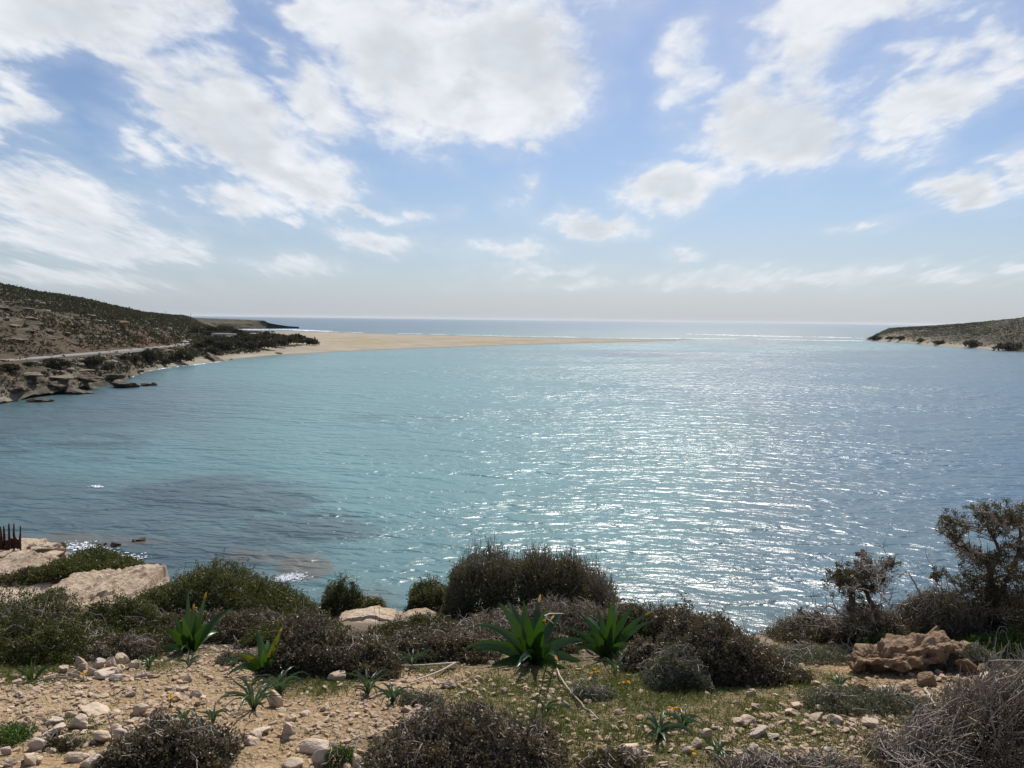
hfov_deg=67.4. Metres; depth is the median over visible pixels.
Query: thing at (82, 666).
stone
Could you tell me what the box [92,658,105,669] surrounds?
stone
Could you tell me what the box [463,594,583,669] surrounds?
squill
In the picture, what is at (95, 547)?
shore foam
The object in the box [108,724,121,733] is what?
stone
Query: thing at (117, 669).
stone
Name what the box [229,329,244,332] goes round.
tree
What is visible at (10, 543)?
rusty fence
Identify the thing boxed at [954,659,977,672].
rock
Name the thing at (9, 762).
stone
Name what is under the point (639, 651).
dwarf shrub
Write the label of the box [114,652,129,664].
stone
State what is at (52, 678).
stick
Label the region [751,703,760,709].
stone
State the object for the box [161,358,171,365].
bush
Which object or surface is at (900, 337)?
bush
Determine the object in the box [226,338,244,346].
tree
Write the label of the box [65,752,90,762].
stone
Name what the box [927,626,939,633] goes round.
rock block
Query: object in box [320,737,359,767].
cushion plant
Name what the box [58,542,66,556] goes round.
rock
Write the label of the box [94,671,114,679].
stone
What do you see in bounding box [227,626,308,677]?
squill
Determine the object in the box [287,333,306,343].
tree
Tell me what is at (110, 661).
stone
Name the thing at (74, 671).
stone
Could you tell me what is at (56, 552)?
rock
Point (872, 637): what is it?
herb mat
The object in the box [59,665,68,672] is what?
stone
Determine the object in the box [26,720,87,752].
cushion plant
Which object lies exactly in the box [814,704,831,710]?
stone
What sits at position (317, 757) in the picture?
stone
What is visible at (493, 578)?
evergreen shrub
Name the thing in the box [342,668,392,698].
strap leaved plant
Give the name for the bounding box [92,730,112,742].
stone
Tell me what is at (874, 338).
bush
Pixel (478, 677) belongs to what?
stone
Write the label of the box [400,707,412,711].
stone
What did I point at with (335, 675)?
stone
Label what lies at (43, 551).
tuft
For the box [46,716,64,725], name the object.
stone
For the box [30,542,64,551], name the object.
rock
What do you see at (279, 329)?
headland surf
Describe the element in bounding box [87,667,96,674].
stone
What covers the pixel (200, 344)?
tree
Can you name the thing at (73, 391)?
shore rock
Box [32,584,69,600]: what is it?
tuft
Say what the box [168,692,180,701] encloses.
stone
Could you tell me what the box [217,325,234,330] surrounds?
tree
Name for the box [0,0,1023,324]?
sky
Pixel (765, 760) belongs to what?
dwarf shrub
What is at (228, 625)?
dwarf shrub
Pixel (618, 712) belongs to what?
stone
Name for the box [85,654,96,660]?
stone
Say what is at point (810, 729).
stone
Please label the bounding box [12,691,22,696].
stone
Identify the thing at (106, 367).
bush
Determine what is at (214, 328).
tree
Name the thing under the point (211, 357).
shore rock
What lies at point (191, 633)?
squill
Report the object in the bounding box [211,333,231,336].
beach house
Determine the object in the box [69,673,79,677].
stone
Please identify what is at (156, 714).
stone
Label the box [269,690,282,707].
stone
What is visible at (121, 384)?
shore rock
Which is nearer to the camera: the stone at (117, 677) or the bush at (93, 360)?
the stone at (117, 677)
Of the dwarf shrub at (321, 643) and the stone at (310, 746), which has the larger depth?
the dwarf shrub at (321, 643)
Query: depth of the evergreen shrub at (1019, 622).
6.75 m
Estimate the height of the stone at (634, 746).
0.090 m
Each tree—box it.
[187,325,206,332]
[193,341,208,347]
[200,325,224,331]
[203,331,211,335]
[203,336,219,343]
[205,347,219,353]
[211,340,235,349]
[212,336,228,340]
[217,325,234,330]
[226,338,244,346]
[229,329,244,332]
[236,335,258,342]
[243,340,258,348]
[251,334,270,339]
[256,331,271,334]
[258,338,278,348]
[266,337,288,346]
[267,333,283,338]
[272,334,300,345]
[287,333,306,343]
[297,337,317,344]
[306,340,320,344]
[793,539,924,644]
[870,497,1023,633]
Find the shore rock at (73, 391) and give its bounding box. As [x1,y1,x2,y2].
[64,388,94,393]
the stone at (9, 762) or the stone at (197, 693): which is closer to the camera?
the stone at (9, 762)
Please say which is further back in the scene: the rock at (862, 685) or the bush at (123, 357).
the bush at (123, 357)
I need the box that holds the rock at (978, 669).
[976,663,989,672]
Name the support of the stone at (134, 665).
on the ground at (48, 761)
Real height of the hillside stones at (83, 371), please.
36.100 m
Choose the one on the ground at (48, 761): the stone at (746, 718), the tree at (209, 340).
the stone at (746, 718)
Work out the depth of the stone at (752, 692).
5.17 m
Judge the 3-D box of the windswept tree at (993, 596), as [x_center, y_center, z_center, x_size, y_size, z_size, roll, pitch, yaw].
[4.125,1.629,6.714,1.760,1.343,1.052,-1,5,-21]
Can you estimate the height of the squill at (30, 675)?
0.177 m
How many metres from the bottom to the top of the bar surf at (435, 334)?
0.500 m
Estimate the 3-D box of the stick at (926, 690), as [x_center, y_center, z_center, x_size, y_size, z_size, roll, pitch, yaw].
[2.756,2.069,5.056,0.023,0.066,0.408,2,5,19]
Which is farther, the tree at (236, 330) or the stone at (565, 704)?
the tree at (236, 330)
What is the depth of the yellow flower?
4.78 m
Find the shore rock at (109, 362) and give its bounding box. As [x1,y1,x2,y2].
[104,360,117,365]
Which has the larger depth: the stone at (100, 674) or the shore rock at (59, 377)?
the shore rock at (59, 377)
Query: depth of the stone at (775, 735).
4.44 m
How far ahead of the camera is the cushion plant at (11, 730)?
4.23 m
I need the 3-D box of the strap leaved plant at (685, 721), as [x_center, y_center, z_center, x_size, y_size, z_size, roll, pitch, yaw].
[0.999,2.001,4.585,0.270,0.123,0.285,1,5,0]
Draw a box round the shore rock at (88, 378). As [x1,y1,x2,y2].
[76,375,104,382]
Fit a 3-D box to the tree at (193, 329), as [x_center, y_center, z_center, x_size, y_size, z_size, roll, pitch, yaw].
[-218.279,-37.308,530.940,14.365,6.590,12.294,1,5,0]
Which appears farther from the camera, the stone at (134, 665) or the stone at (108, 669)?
the stone at (134, 665)
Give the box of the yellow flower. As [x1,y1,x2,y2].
[168,693,176,707]
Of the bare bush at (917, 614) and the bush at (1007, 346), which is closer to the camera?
the bare bush at (917, 614)
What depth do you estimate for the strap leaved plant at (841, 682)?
5.30 m
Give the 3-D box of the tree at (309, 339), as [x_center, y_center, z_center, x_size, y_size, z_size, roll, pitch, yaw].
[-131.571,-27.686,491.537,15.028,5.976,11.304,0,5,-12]
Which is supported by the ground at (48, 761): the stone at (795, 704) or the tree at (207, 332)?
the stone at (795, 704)
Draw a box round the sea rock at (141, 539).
[136,537,145,540]
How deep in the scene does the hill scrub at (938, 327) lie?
819.38 m
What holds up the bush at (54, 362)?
on the hillside and beach at (337, 342)
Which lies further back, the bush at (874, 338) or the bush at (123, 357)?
the bush at (874, 338)
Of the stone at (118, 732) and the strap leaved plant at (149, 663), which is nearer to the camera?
the stone at (118, 732)
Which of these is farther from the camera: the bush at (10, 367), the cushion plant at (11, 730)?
the bush at (10, 367)
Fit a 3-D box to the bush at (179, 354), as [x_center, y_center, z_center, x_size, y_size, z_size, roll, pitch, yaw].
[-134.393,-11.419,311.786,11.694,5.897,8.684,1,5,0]
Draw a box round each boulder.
[916,671,937,686]
[979,671,1015,689]
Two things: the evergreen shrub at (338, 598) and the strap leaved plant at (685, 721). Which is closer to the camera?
the strap leaved plant at (685, 721)
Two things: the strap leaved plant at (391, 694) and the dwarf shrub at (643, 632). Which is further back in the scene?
the dwarf shrub at (643, 632)
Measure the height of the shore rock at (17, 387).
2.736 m
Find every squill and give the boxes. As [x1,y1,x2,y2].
[15,659,50,682]
[161,591,233,651]
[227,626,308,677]
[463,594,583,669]
[567,601,657,661]
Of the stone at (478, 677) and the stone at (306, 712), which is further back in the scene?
the stone at (478, 677)
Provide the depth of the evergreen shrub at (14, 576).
14.58 m
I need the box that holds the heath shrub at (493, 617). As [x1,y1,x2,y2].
[454,592,605,637]
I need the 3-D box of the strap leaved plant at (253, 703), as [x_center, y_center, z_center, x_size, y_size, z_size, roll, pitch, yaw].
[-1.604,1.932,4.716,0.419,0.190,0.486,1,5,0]
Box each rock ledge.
[0,551,58,574]
[33,564,169,605]
[339,606,398,621]
[400,608,435,620]
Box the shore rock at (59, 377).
[48,375,73,379]
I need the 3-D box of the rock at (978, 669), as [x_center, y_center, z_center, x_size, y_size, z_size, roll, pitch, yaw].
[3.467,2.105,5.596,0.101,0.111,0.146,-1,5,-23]
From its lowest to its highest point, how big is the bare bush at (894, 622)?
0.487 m
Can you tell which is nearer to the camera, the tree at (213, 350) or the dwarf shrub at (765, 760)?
the dwarf shrub at (765, 760)
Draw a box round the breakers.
[690,334,849,337]
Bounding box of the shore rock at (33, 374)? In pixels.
[23,372,44,376]
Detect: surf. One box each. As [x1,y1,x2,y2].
[239,329,321,330]
[292,330,541,336]
[620,338,854,340]
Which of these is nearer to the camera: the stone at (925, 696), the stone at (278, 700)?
the stone at (278, 700)
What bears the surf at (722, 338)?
on the sea
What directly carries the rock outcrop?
on the ground at (48, 761)
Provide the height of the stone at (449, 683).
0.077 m
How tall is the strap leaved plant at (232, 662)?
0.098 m
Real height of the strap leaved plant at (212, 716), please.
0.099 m
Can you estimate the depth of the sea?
111.05 m
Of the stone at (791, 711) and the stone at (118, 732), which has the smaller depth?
the stone at (118, 732)
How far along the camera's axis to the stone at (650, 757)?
4.10 m
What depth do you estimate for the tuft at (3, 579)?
14.74 m
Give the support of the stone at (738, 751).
on the ground at (48, 761)
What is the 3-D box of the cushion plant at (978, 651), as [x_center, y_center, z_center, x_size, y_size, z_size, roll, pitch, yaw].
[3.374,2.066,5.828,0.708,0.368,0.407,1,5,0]
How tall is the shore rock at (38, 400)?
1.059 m
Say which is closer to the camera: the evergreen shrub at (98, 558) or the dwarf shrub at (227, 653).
the dwarf shrub at (227, 653)
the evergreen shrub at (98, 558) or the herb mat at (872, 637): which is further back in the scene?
the evergreen shrub at (98, 558)
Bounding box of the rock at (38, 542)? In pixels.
[28,538,47,548]
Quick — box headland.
[192,317,298,328]
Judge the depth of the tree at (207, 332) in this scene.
529.53 m
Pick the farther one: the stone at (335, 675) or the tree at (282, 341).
the tree at (282, 341)
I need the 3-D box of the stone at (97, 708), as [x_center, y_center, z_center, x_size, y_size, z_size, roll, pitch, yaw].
[-2.552,2.008,4.702,0.161,0.074,0.157,-2,6,-31]
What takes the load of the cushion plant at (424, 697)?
on the ground at (48, 761)
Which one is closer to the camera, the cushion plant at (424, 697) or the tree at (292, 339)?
the cushion plant at (424, 697)
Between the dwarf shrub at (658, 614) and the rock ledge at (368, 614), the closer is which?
the dwarf shrub at (658, 614)
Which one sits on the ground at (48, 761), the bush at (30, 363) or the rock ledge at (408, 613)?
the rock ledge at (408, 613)
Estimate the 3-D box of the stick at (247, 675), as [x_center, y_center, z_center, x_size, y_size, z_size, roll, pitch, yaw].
[-1.817,2.044,5.386,0.269,0.034,0.080,0,5,-13]
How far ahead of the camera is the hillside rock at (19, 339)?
225.82 m
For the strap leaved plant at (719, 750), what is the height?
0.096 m
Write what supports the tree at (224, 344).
on the hillside and beach at (337, 342)
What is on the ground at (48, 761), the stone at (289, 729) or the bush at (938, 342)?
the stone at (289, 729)
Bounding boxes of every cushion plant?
[0,715,37,748]
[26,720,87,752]
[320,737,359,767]
[397,683,448,706]
[567,669,621,701]
[574,742,649,767]
[636,635,717,692]
[765,633,852,665]
[794,679,935,715]
[926,637,1014,674]
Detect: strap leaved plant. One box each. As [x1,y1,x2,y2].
[138,655,164,668]
[170,708,199,719]
[174,650,203,666]
[194,700,229,721]
[216,673,284,716]
[219,650,246,666]
[249,666,309,695]
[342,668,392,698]
[372,682,417,707]
[394,642,435,668]
[531,695,560,714]
[599,655,625,674]
[635,708,693,742]
[657,706,704,732]
[700,734,733,759]
[824,674,852,690]
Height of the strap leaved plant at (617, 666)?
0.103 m
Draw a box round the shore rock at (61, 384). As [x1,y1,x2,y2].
[48,380,68,389]
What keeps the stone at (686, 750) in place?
on the ground at (48, 761)
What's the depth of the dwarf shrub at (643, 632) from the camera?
6.60 m
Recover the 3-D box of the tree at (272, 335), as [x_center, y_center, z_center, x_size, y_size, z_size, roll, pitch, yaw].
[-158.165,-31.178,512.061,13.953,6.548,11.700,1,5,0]
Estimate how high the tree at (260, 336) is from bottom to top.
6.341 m
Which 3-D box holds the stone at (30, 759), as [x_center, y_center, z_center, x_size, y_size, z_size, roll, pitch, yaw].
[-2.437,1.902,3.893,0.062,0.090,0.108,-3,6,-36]
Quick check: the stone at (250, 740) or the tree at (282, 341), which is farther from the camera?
the tree at (282, 341)
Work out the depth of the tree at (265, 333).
537.00 m
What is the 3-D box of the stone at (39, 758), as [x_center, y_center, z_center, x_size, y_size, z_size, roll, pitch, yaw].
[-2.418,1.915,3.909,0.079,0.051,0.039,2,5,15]
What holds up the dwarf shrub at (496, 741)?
on the ground at (48, 761)
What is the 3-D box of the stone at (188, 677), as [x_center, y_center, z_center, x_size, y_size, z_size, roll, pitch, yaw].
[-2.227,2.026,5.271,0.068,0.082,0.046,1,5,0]
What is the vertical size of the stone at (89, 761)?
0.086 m
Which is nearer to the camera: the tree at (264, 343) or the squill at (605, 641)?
the squill at (605, 641)
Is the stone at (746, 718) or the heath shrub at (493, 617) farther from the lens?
the heath shrub at (493, 617)
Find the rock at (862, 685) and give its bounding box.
[850,682,868,692]
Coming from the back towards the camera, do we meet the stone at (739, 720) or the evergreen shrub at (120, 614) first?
the evergreen shrub at (120, 614)
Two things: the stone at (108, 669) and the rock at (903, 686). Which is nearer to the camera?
the rock at (903, 686)
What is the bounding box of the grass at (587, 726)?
[0,629,1022,767]
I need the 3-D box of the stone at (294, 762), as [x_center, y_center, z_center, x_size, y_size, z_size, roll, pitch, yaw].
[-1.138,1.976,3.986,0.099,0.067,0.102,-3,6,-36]
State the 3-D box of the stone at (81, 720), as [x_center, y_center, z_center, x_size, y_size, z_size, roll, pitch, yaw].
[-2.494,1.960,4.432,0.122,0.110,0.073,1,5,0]
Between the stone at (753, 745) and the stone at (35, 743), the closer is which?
the stone at (35, 743)
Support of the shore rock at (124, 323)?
on the hillside and beach at (337, 342)
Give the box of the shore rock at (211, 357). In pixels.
[203,352,224,361]
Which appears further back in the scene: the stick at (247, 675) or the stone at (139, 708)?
the stick at (247, 675)
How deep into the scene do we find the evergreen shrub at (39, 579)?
14.36 m
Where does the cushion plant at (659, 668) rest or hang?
on the ground at (48, 761)
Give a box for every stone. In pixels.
[0,746,11,754]
[2,758,17,766]
[11,678,21,686]
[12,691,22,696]
[16,720,26,726]
[24,752,37,765]
[27,737,46,751]
[37,755,42,763]
[39,722,65,737]
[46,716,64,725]
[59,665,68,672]
[64,711,77,717]
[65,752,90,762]
[66,668,80,676]
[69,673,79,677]
[69,713,87,728]
[72,691,83,695]
[75,656,85,665]
[78,662,87,670]
[80,702,109,715]
[80,753,102,767]
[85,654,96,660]
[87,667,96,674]
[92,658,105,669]
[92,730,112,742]
[93,667,115,675]
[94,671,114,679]
[99,693,108,697]
[105,656,116,667]
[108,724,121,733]
[109,674,125,681]
[110,708,120,714]
[112,665,122,673]
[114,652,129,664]
[114,728,126,739]
[125,690,135,696]
[128,662,139,668]
[133,703,148,715]
[134,670,146,677]
[147,709,159,717]
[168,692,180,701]
[177,686,189,690]
[183,673,192,681]
[189,689,201,697]
[243,735,259,745]
[249,730,262,739]
[253,726,270,733]
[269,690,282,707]
[281,757,303,767]
[282,722,296,734]
[287,717,296,721]
[295,738,328,754]
[299,710,310,716]
[311,749,331,764]
[327,670,345,680]
[352,753,362,767]
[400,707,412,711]
[441,680,455,688]
[475,675,483,680]
[562,701,568,707]
[614,709,621,714]
[616,743,638,753]
[646,755,653,759]
[682,746,693,753]
[690,737,701,748]
[700,728,712,738]
[705,746,714,752]
[732,717,755,723]
[733,749,742,755]
[740,714,754,725]
[746,690,754,695]
[748,742,758,752]
[750,726,765,737]
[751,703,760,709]
[768,733,779,738]
[785,708,800,715]
[791,702,800,708]
[804,727,815,732]
[809,712,822,721]
[810,680,819,685]
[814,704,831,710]
[828,714,842,724]
[862,717,878,727]
[920,694,931,701]
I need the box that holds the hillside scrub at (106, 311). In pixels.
[0,282,263,394]
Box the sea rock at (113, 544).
[110,542,120,546]
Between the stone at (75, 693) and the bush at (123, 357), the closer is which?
the stone at (75, 693)
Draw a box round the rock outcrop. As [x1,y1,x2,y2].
[844,630,974,672]
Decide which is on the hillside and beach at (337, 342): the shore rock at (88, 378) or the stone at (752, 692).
the shore rock at (88, 378)
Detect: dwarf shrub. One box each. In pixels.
[71,628,167,660]
[92,703,253,767]
[143,604,287,644]
[212,635,257,665]
[232,599,354,648]
[252,597,408,680]
[355,695,569,767]
[365,609,460,641]
[387,620,502,665]
[479,622,580,654]
[568,613,663,644]
[590,592,719,644]
[611,633,667,672]
[652,590,814,688]
[711,736,868,767]
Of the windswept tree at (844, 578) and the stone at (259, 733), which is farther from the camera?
the windswept tree at (844, 578)
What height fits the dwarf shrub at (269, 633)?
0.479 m
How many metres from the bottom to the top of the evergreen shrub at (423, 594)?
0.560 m
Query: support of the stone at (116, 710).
on the ground at (48, 761)
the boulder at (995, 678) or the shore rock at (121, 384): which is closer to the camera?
the boulder at (995, 678)
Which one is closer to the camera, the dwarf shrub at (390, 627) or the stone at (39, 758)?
the stone at (39, 758)
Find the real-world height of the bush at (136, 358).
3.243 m
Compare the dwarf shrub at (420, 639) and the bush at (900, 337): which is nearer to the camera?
the dwarf shrub at (420, 639)
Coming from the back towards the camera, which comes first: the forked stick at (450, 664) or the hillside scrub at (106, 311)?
the hillside scrub at (106, 311)
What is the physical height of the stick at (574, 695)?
0.125 m
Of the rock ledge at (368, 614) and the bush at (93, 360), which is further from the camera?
the bush at (93, 360)
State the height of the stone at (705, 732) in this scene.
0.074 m
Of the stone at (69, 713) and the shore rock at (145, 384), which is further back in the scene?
the shore rock at (145, 384)
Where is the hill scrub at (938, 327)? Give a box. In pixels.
[871,317,1023,348]
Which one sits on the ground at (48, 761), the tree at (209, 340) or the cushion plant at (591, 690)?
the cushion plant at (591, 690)
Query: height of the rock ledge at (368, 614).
0.382 m
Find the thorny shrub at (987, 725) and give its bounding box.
[842,637,1023,767]
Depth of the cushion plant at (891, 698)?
4.94 m
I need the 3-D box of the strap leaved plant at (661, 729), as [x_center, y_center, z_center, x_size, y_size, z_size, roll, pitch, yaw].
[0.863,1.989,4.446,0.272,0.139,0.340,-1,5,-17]
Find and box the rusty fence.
[0,523,20,550]
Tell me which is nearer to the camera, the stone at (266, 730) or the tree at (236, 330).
the stone at (266, 730)
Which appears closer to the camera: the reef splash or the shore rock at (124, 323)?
the reef splash
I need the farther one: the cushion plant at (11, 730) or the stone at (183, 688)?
the stone at (183, 688)
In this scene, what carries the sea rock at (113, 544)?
in the sea
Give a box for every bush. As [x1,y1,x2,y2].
[0,363,21,370]
[22,361,34,365]
[40,357,73,368]
[82,355,103,365]
[100,365,112,370]
[118,354,128,360]
[128,354,144,362]
[138,348,164,362]
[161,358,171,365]
[167,349,194,361]
[520,548,620,619]
[813,599,910,645]
[866,335,882,340]
[892,578,991,640]
[895,336,905,339]
[932,340,944,343]
[962,339,982,346]
[991,341,1023,350]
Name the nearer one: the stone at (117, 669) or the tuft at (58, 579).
the stone at (117, 669)
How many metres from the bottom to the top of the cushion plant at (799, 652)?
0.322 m
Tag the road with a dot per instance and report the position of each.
(123, 351)
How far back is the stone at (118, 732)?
4.20 m
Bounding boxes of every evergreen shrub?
[0,581,135,666]
[3,564,47,586]
[14,540,146,585]
[23,565,53,585]
[80,586,177,645]
[126,548,319,624]
[313,569,367,616]
[359,594,386,608]
[403,573,447,612]
[435,532,593,623]
[757,605,853,644]
[931,588,1023,642]
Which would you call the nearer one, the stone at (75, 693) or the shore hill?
the stone at (75, 693)
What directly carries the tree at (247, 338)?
on the hillside and beach at (337, 342)
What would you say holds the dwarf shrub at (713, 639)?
on the ground at (48, 761)
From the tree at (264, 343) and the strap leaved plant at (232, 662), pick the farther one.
the tree at (264, 343)
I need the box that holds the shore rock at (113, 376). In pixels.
[102,374,125,379]
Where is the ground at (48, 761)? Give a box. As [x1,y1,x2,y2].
[0,538,1023,767]
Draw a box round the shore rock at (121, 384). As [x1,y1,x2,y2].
[111,381,139,387]
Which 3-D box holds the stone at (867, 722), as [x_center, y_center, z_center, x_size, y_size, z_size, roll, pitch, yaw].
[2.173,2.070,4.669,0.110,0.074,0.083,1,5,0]
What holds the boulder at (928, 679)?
on the ground at (48, 761)
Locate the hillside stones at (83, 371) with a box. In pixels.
[0,289,196,388]
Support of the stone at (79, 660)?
on the ground at (48, 761)
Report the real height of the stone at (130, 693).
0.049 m
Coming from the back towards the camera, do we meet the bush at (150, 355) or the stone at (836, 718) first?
the bush at (150, 355)
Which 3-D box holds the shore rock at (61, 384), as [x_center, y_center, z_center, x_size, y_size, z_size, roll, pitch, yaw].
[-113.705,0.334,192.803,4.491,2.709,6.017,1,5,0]
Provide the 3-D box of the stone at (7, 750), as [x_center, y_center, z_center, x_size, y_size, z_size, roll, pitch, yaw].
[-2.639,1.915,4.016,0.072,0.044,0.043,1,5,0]
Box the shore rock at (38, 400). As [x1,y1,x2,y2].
[26,398,53,401]
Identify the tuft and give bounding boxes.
[0,571,13,584]
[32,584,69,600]
[37,548,60,557]
[49,567,83,584]
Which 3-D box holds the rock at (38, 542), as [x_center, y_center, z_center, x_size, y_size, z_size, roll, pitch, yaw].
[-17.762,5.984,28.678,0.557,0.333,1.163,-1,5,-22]
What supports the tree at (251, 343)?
on the hillside and beach at (337, 342)
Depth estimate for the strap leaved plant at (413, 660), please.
5.72 m
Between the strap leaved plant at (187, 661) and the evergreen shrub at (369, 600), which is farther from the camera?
the evergreen shrub at (369, 600)
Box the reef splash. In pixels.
[268,571,312,582]
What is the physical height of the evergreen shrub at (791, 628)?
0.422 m
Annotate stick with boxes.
[35,676,72,682]
[233,674,266,676]
[391,662,456,682]
[544,613,564,623]
[556,668,598,718]
[924,687,934,705]
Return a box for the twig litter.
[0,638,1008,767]
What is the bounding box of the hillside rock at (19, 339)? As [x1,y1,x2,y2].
[9,337,29,340]
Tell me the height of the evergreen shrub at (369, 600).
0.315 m
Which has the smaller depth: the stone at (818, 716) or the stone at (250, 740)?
the stone at (250, 740)
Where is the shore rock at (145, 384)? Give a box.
[140,383,151,385]
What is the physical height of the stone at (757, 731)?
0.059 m
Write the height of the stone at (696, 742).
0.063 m
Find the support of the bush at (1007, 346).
on the shore hill
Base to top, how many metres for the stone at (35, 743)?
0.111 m
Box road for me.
[0,339,190,361]
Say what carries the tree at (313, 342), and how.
on the hillside and beach at (337, 342)
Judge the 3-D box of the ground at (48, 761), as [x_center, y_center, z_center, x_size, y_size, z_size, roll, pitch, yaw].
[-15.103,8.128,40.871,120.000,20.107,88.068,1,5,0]
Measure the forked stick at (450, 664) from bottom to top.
0.114 m
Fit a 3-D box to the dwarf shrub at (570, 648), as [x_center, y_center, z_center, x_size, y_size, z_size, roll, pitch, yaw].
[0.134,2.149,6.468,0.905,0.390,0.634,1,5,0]
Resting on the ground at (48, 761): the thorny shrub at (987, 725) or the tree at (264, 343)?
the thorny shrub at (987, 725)
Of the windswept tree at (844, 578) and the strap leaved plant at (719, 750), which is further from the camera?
the windswept tree at (844, 578)
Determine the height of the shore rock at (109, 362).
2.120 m
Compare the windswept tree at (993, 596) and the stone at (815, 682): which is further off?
the windswept tree at (993, 596)
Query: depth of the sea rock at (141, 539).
68.35 m
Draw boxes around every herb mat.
[850,631,905,644]
[953,626,1023,658]
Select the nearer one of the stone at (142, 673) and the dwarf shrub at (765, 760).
the dwarf shrub at (765, 760)
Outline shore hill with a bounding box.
[866,318,1023,351]
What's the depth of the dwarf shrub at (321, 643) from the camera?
5.59 m
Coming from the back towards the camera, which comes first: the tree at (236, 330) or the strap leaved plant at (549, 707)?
the tree at (236, 330)
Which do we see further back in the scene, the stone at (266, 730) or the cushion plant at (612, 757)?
the stone at (266, 730)
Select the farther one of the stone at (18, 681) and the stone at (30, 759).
the stone at (18, 681)
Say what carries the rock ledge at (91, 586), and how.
on the ground at (48, 761)
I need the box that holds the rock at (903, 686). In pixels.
[900,683,916,691]
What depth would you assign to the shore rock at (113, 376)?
221.90 m
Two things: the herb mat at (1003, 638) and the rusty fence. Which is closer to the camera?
the herb mat at (1003, 638)
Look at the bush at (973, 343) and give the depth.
676.27 m
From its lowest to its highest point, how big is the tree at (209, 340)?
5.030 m
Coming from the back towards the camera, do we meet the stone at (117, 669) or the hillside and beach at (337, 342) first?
the hillside and beach at (337, 342)
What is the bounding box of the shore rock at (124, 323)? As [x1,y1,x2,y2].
[118,320,129,326]
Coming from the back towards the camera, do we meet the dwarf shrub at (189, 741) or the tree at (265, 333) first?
the tree at (265, 333)
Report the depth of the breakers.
1166.35 m
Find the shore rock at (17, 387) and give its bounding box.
[8,382,27,393]
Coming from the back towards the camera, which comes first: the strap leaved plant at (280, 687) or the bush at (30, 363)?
the bush at (30, 363)
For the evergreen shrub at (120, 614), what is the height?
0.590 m
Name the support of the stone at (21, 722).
on the ground at (48, 761)
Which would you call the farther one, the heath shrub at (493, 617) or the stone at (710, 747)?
the heath shrub at (493, 617)
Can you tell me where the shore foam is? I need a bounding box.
[67,540,151,558]
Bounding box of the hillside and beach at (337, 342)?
[0,289,693,402]
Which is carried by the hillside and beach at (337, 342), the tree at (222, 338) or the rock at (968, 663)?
the tree at (222, 338)
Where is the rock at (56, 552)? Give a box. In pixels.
[43,550,63,555]
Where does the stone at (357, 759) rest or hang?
on the ground at (48, 761)
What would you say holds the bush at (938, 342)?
on the shore hill
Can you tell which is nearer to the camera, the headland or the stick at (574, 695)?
the stick at (574, 695)
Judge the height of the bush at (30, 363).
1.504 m
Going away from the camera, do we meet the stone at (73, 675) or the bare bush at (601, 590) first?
the stone at (73, 675)
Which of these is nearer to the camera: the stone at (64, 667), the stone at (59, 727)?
the stone at (59, 727)
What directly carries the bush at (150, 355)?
on the hillside and beach at (337, 342)
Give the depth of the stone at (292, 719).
4.51 m
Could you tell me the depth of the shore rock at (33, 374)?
186.36 m
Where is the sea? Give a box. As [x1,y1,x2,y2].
[0,316,1023,634]
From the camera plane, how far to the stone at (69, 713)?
4.61 m
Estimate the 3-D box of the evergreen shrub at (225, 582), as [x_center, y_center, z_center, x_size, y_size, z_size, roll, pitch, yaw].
[-3.251,2.488,8.837,2.200,1.341,1.587,1,5,0]
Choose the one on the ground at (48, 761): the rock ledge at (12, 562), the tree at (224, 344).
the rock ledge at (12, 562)
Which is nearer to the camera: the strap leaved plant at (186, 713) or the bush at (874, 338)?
the strap leaved plant at (186, 713)
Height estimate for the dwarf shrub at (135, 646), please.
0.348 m
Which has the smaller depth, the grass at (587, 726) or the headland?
the grass at (587, 726)
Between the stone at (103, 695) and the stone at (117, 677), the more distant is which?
the stone at (117, 677)
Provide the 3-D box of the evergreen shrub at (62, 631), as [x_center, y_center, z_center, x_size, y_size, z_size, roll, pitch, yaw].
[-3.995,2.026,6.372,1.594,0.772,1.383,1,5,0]

